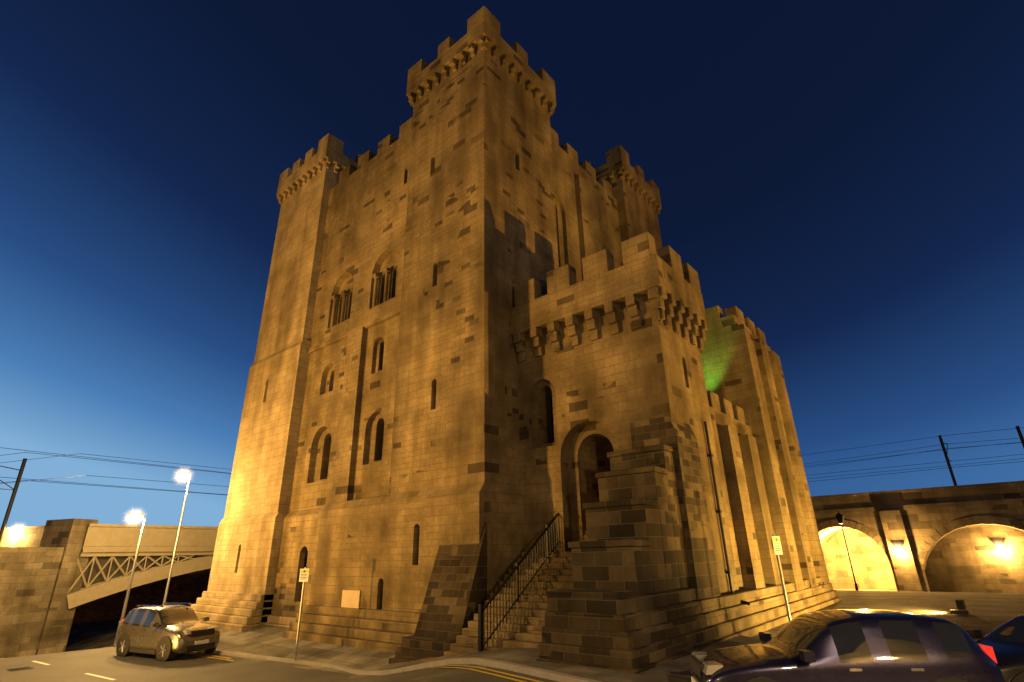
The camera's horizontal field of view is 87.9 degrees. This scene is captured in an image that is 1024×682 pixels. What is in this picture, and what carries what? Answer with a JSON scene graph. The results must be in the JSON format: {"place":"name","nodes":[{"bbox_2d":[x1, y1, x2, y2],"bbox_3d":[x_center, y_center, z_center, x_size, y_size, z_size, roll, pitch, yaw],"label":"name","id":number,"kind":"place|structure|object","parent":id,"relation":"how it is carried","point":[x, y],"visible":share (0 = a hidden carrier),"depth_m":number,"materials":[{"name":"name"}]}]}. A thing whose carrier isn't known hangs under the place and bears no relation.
{"place":"outdoors","nodes":[
{"label":"outdoors","id":0,"kind":"place"},
{"bbox_2d":[65,631,116,651],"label":"pavement","id":1,"kind":"structure","parent":0,"point":[104,640],"depth_m":37.56,"materials":[{"name":"grey concrete"}]},
{"bbox_2d":[0,647,557,681],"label":"road","id":2,"kind":"structure","parent":0,"point":[76,666],"depth_m":17.05,"materials":[{"name":"grey asphalt"}]},
{"bbox_2d":[0,658,115,679],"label":"dashes","id":3,"kind":"object","parent":2,"relation":"on","point":[85,673],"visible":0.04,"depth_m":16.97,"materials":[{"name":"white paint"}]},
{"bbox_2d":[6,646,231,671],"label":"road drain covers","id":4,"kind":"object","parent":2,"relation":"on","point":[29,667],"visible":0.52,"depth_m":18.22,"materials":[{"name":"black metal"}]},
{"bbox_2d":[114,512,145,645],"bbox_3d":[-18.831,11.471,25.727,0.485,6.000,1.010,-18,-28,36],"label":"street lamp","id":5,"kind":"object","parent":2,"relation":"on","point":[132,573],"visible":0.83,"depth_m":26.14,"materials":[{"name":"silver metal"}]},
{"bbox_2d":[130,514,137,519],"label":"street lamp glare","id":6,"kind":"object","parent":5,"relation":"attached to","point":[133,517],"visible":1,"depth_m":26.34,"materials":[{"name":"white glass"}]},
{"bbox_2d":[115,603,219,661],"bbox_3d":[-13.312,11.243,20.674,4.262,1.819,2.190,-13,-25,26],"label":"car","id":7,"kind":"object","parent":2,"relation":"on","point":[164,633],"visible":1,"depth_m":20.06,"materials":[{"name":"grey paint"}]},
{"bbox_2d":[182,653,525,681],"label":"yellow line","id":8,"kind":"object","parent":2,"relation":"on","point":[427,668],"visible":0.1,"depth_m":11.42,"materials":[{"name":"paint"}]},
{"bbox_2d":[188,652,542,681],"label":"yellow line","id":9,"kind":"object","parent":2,"relation":"on","point":[449,665],"visible":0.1,"depth_m":11.26,"materials":[{"name":"paint"}]},
{"bbox_2d":[216,623,762,681],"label":"pavement","id":10,"kind":"structure","parent":0,"point":[265,640],"depth_m":16.02,"materials":[{"name":"grey stone"}]},
{"bbox_2d":[420,530,586,662],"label":"fore stairs","id":11,"kind":"structure","parent":10,"relation":"on","point":[523,626],"depth_m":15.13,"materials":[{"name":"stone"}]},
{"bbox_2d":[478,513,559,651],"bbox_3d":[0.521,7.032,16.078,0.100,4.355,4.401,-18,-28,36],"label":"stair railing","id":12,"kind":"object","parent":11,"relation":"attached to","point":[481,628],"visible":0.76,"depth_m":15.45,"materials":[{"name":"black metal"}]},
{"bbox_2d":[536,444,724,673],"bbox_3d":[2.960,6.108,13.209,2.510,7.360,4.900,-18,-28,36],"label":"stair flank","id":13,"kind":"object","parent":10,"relation":"on","point":[629,603],"visible":0.94,"depth_m":12.90,"materials":[{"name":"stone"}]},
{"bbox_2d":[700,577,841,641],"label":"plinth","id":14,"kind":"structure","parent":10,"relation":"on","point":[730,615],"depth_m":16.89,"materials":[{"name":"stone"}]},
{"bbox_2d":[689,609,1004,681],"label":"car","id":15,"kind":"object","parent":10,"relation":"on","point":[854,645],"visible":1,"depth_m":8.24,"materials":[{"name":"blue paint"}]},
{"bbox_2d":[964,614,1023,681],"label":"hatchback car","id":16,"kind":"object","parent":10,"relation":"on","point":[1005,641],"visible":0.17,"depth_m":9.20,"materials":[{"name":"blue paint"}]},
{"bbox_2d":[0,0,1023,527],"label":"sky","id":17,"kind":"structure","parent":0,"point":[846,177],"materials":[{"name":"blue"}]},
{"bbox_2d":[66,588,1023,681],"bbox_3d":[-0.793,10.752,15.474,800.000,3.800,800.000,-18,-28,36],"label":"ground","id":18,"kind":"structure","parent":0,"point":[989,613],"depth_m":22.19,"materials":[{"name":"grey asphalt"}]},
{"bbox_2d":[0,518,97,657],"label":"abutment","id":19,"kind":"object","parent":18,"relation":"on","point":[40,572],"visible":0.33,"depth_m":31.71,"materials":[{"name":"stone"}]},
{"bbox_2d":[67,523,217,608],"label":"iron bridge","id":20,"kind":"structure","parent":19,"relation":"attached to","point":[112,540],"depth_m":35.87,"materials":[{"name":"beige paint"}]},
{"bbox_2d":[81,555,207,587],"bbox_3d":[-18.041,18.866,44.207,0.100,2.327,30.308,-18,-28,36],"label":"bridge truss","id":21,"kind":"object","parent":20,"relation":"attached to","point":[103,560],"visible":0.22,"depth_m":35.14,"materials":[{"name":"beige metal"}]},
{"bbox_2d":[81,555,212,588],"bbox_3d":[-20.962,19.711,46.490,8.000,2.965,30.377,-18,-28,36],"label":"girder","id":22,"kind":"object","parent":20,"relation":"attached to","point":[141,570],"depth_m":35.88,"materials":[{"name":"beige metal"}]},
{"bbox_2d":[0,426,1023,542],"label":"catenary wires","id":23,"kind":"object","parent":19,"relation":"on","point":[18,481],"visible":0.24,"depth_m":38.58,"materials":[{"name":"black metal"}]},
{"bbox_2d":[72,568,210,624],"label":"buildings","id":24,"kind":"structure","parent":18,"relation":"on","point":[191,587],"depth_m":52.11,"materials":[{"name":"brick"}]},
{"bbox_2d":[163,471,190,604],"bbox_3d":[-19.189,11.836,29.728,0.645,8.800,0.930,-18,-28,36],"label":"street lamp","id":25,"kind":"object","parent":18,"relation":"on","point":[173,557],"visible":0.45,"depth_m":30.30,"materials":[{"name":"silver metal"}]},
{"bbox_2d":[294,567,308,659],"bbox_3d":[-7.326,9.500,18.356,0.320,3.100,0.100,-2,-22,2],"label":"sign pole","id":26,"kind":"object","parent":18,"relation":"on","point":[303,580],"visible":0.78,"depth_m":18.50,"materials":[{"name":"silver metal"}]},
{"bbox_2d":[300,570,307,577],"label":"sign graphics","id":27,"kind":"object","parent":26,"relation":"attached to","point":[304,571],"visible":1,"depth_m":18.82,"materials":[{"name":"paint"}]},
{"bbox_2d":[212,650,601,681],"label":"kerb","id":28,"kind":"structure","parent":18,"relation":"on","point":[540,672],"depth_m":13.01,"materials":[{"name":"stone"}]},
{"bbox_2d":[389,522,486,663],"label":"keep buttress","id":29,"kind":"structure","parent":18,"relation":"on","point":[456,594],"depth_m":16.40,"materials":[{"name":"stone"}]},
{"bbox_2d":[382,493,525,599],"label":"wall","id":30,"kind":"structure","parent":18,"relation":"on","point":[504,517],"depth_m":17.73,"materials":[{"name":"stone"}]},
{"bbox_2d":[389,44,558,496],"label":"corner tower","id":31,"kind":"structure","parent":30,"relation":"on","point":[481,236],"depth_m":22.63,"materials":[{"name":"stone"}]},
{"bbox_2d":[406,6,555,115],"bbox_3d":[-1.623,-13.729,29.333,5.747,2.500,5.995,-18,-28,36],"label":"battlement","id":32,"kind":"object","parent":31,"relation":"attached to","point":[483,26],"visible":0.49,"depth_m":27.23,"materials":[{"name":"stone"}]},
{"bbox_2d":[289,129,623,600],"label":"keep","id":33,"kind":"structure","parent":18,"relation":"on","point":[364,234],"depth_m":27.90,"materials":[{"name":"beige stone"}]},
{"bbox_2d":[191,591,295,631],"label":"stepped plinth","id":34,"kind":"structure","parent":33,"relation":"attached to","point":[236,612],"depth_m":24.62,"materials":[{"name":"beige stone"}]},
{"bbox_2d":[207,517,283,623],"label":"tower wall","id":35,"kind":"structure","parent":33,"relation":"on","point":[245,556],"depth_m":26.25,"materials":[{"name":"beige stone"}]},
{"bbox_2d":[219,512,288,523],"bbox_3d":[-13.406,9.316,27.858,6.138,0.250,1.116,-18,-28,36],"label":"string course","id":36,"kind":"object","parent":35,"relation":"on","point":[262,516],"visible":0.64,"depth_m":26.95,"materials":[{"name":"beige stone"}]},
{"bbox_2d":[224,344,310,518],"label":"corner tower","id":37,"kind":"structure","parent":35,"relation":"on","point":[262,476],"depth_m":28.78,"materials":[{"name":"beige stone"}]},
{"bbox_2d":[251,339,310,366],"bbox_3d":[-13.547,0.877,31.325,5.859,0.300,0.970,-18,-28,36],"label":"string course","id":38,"kind":"object","parent":37,"relation":"on","point":[305,342],"visible":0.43,"depth_m":30.36,"materials":[{"name":"beige stone"}]},
{"bbox_2d":[254,163,342,362],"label":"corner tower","id":39,"kind":"structure","parent":37,"relation":"on","point":[288,309],"depth_m":32.95,"materials":[{"name":"beige stone"}]},
{"bbox_2d":[276,133,361,203],"bbox_3d":[-12.422,-10.806,37.850,6.231,2.500,5.723,-18,-28,36],"label":"battlement","id":40,"kind":"object","parent":39,"relation":"on","point":[329,150],"visible":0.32,"depth_m":35.07,"materials":[{"name":"beige stone"}]},
{"bbox_2d":[271,514,318,617],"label":"lower wall","id":41,"kind":"structure","parent":33,"relation":"attached to","point":[298,537],"depth_m":24.27,"materials":[{"name":"stone"}]},
{"bbox_2d":[284,508,321,517],"bbox_3d":[-9.539,8.048,24.994,4.092,0.300,0.388,-18,-28,36],"label":"string course","id":42,"kind":"object","parent":33,"relation":"attached to","point":[303,512],"visible":0.5,"depth_m":25.19,"materials":[{"name":"stone"}]},
{"bbox_2d":[331,327,367,502],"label":"pilaster buttress","id":43,"kind":"structure","parent":33,"relation":"attached to","point":[345,462],"depth_m":24.72,"materials":[{"name":"stone"}]},
{"bbox_2d":[282,605,419,652],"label":"stepped plinth","id":44,"kind":"structure","parent":33,"relation":"attached to","point":[380,630],"depth_m":19.09,"materials":[{"name":"stone"}]},
{"bbox_2d":[307,307,400,354],"bbox_3d":[-7.964,-0.454,26.933,8.556,0.250,0.272,-18,-28,36],"label":"string course","id":45,"kind":"object","parent":33,"relation":"attached to","point":[368,325],"visible":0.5,"depth_m":26.78,"materials":[{"name":"stone"}]},
{"bbox_2d":[330,261,397,607],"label":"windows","id":46,"kind":"structure","parent":33,"relation":"in","point":[350,598],"depth_m":26.78,"materials":[{"name":"black glass"}]},
{"bbox_2d":[309,493,483,611],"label":"lower wall","id":47,"kind":"structure","parent":33,"relation":"attached to","point":[371,553],"depth_m":19.58,"materials":[{"name":"stone"}]},
{"bbox_2d":[319,483,483,511],"bbox_3d":[-4.465,6.214,20.797,9.568,0.350,0.922,-18,-28,36],"label":"string course","id":48,"kind":"object","parent":33,"relation":"attached to","point":[442,492],"visible":0.79,"depth_m":19.95,"materials":[{"name":"stone"}]},
{"bbox_2d":[339,117,612,195],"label":"keep parapet merlons","id":49,"kind":"object","parent":33,"relation":"on","point":[405,128],"visible":0.38,"depth_m":31.71,"materials":[{"name":"beige stone"}]},
{"bbox_2d":[574,174,601,280],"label":"buttress","id":50,"kind":"structure","parent":33,"relation":"attached to","point":[588,219],"depth_m":30.34,"materials":[{"name":"stone"}]},
{"bbox_2d":[606,173,661,249],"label":"tower","id":51,"kind":"structure","parent":33,"relation":"on","point":[637,214],"depth_m":35.72,"materials":[{"name":"stone"}]},
{"bbox_2d":[588,145,661,214],"bbox_3d":[7.056,-10.639,39.334,5.747,2.500,5.995,-18,-28,36],"label":"battlement","id":52,"kind":"object","parent":51,"relation":"on","point":[617,159],"visible":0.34,"depth_m":36.43,"materials":[{"name":"stone"}]},
{"bbox_2d":[517,295,738,594],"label":"tower","id":53,"kind":"structure","parent":18,"relation":"on","point":[606,389],"depth_m":18.42,"materials":[{"name":"stone"}]},
{"bbox_2d":[551,396,553,442],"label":"window","id":54,"kind":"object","parent":53,"relation":"on","point":[552,420],"visible":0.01,"depth_m":20.53,"materials":[{"name":"black"}]},
{"bbox_2d":[704,421,749,605],"bbox_3d":[6.871,5.383,17.167,0.553,5.693,0.188,-12,-24,24],"label":"downpipe","id":55,"kind":"object","parent":53,"relation":"attached to","point":[719,512],"visible":0.81,"depth_m":17.12,"materials":[{"name":"black metal"}]},
{"bbox_2d":[630,416,720,599],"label":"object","id":56,"kind":"object","parent":18,"relation":"on","point":[679,437],"visible":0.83,"depth_m":15.69,"materials":[{"name":"stone"}]},
{"bbox_2d":[709,406,751,589],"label":"castle wall","id":57,"kind":"structure","parent":18,"relation":"on","point":[718,418],"depth_m":19.32,"materials":[{"name":"stone"}]},
{"bbox_2d":[510,231,766,423],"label":"parapets","id":58,"kind":"object","parent":57,"relation":"on","point":[665,280],"visible":0.91,"depth_m":19.38,"materials":[{"name":"stone"}]},
{"bbox_2d":[717,425,764,588],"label":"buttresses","id":59,"kind":"structure","parent":18,"relation":"on","point":[747,545],"depth_m":18.84,"materials":[{"name":"stone"}]},
{"bbox_2d":[700,344,785,581],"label":"wall","id":60,"kind":"structure","parent":18,"relation":"on","point":[724,373],"depth_m":24.58,"materials":[{"name":"stone"}]},
{"bbox_2d":[700,314,739,352],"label":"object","id":61,"kind":"structure","parent":60,"relation":"on","point":[721,332],"depth_m":25.44,"materials":[{"name":"stone"}]},
{"bbox_2d":[739,319,767,349],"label":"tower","id":62,"kind":"structure","parent":60,"relation":"on","point":[755,336],"depth_m":27.34,"materials":[{"name":"stone"}]},
{"bbox_2d":[738,434,781,584],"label":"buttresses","id":63,"kind":"structure","parent":18,"relation":"on","point":[763,526],"depth_m":20.53,"materials":[{"name":"stone"}]},
{"bbox_2d":[736,324,804,590],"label":"buttress","id":64,"kind":"structure","parent":18,"relation":"on","point":[783,528],"depth_m":22.76,"materials":[{"name":"stone"}]},
{"bbox_2d":[772,534,790,620],"bbox_3d":[7.750,7.046,15.119,0.098,2.900,0.302,-41,-45,58],"label":"sign pole","id":65,"kind":"object","parent":18,"relation":"on","point":[777,553],"visible":0.78,"depth_m":15.29,"materials":[{"name":"silver metal"}]},
{"bbox_2d":[773,538,780,550],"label":"sign pole graphics","id":66,"kind":"object","parent":65,"relation":"attached to","point":[776,539],"visible":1,"depth_m":15.53,"materials":[{"name":"yellow paint"}]},
{"bbox_2d":[753,338,817,587],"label":"buttress","id":67,"kind":"structure","parent":18,"relation":"on","point":[793,500],"depth_m":24.48,"materials":[{"name":"stone"}]},
{"bbox_2d":[768,351,829,583],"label":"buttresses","id":68,"kind":"structure","parent":18,"relation":"on","point":[820,568],"depth_m":26.21,"materials":[{"name":"stone"}]},
{"bbox_2d":[835,510,858,589],"bbox_3d":[24.426,15.362,38.600,0.600,5.850,0.540,-18,-28,36],"label":"street lamp","id":69,"kind":"object","parent":18,"relation":"on","point":[839,518],"visible":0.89,"depth_m":39.05,"materials":[{"name":"black metal"}]},
{"bbox_2d":[815,503,1023,591],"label":"viaduct","id":70,"kind":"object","parent":18,"relation":"on","point":[872,567],"visible":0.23,"depth_m":45.96,"materials":[{"name":"stone"}]},
{"bbox_2d":[811,481,1023,591],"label":"viaduct parapet","id":71,"kind":"object","parent":70,"relation":"attached to","point":[889,505],"visible":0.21,"depth_m":41.19,"materials":[{"name":"beige stone"}]},
{"bbox_2d":[817,516,1023,571],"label":"arch","id":72,"kind":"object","parent":70,"relation":"attached to","point":[935,534],"visible":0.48,"depth_m":40.32,"materials":[{"name":"beige stone"}]},
{"bbox_2d":[925,525,1023,593],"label":"archway","id":73,"kind":"object","parent":70,"relation":"in","point":[972,559],"depth_m":40.04,"materials":[{"name":"stone"}]},
{"bbox_2d":[950,599,968,614],"bbox_3d":[16.003,9.535,19.060,0.500,0.450,0.458,-18,-28,36],"label":"flood fixture","id":74,"kind":"object","parent":18,"relation":"on","point":[961,606],"visible":1,"depth_m":18.89,"materials":[{"name":"black metal"}]}
]}

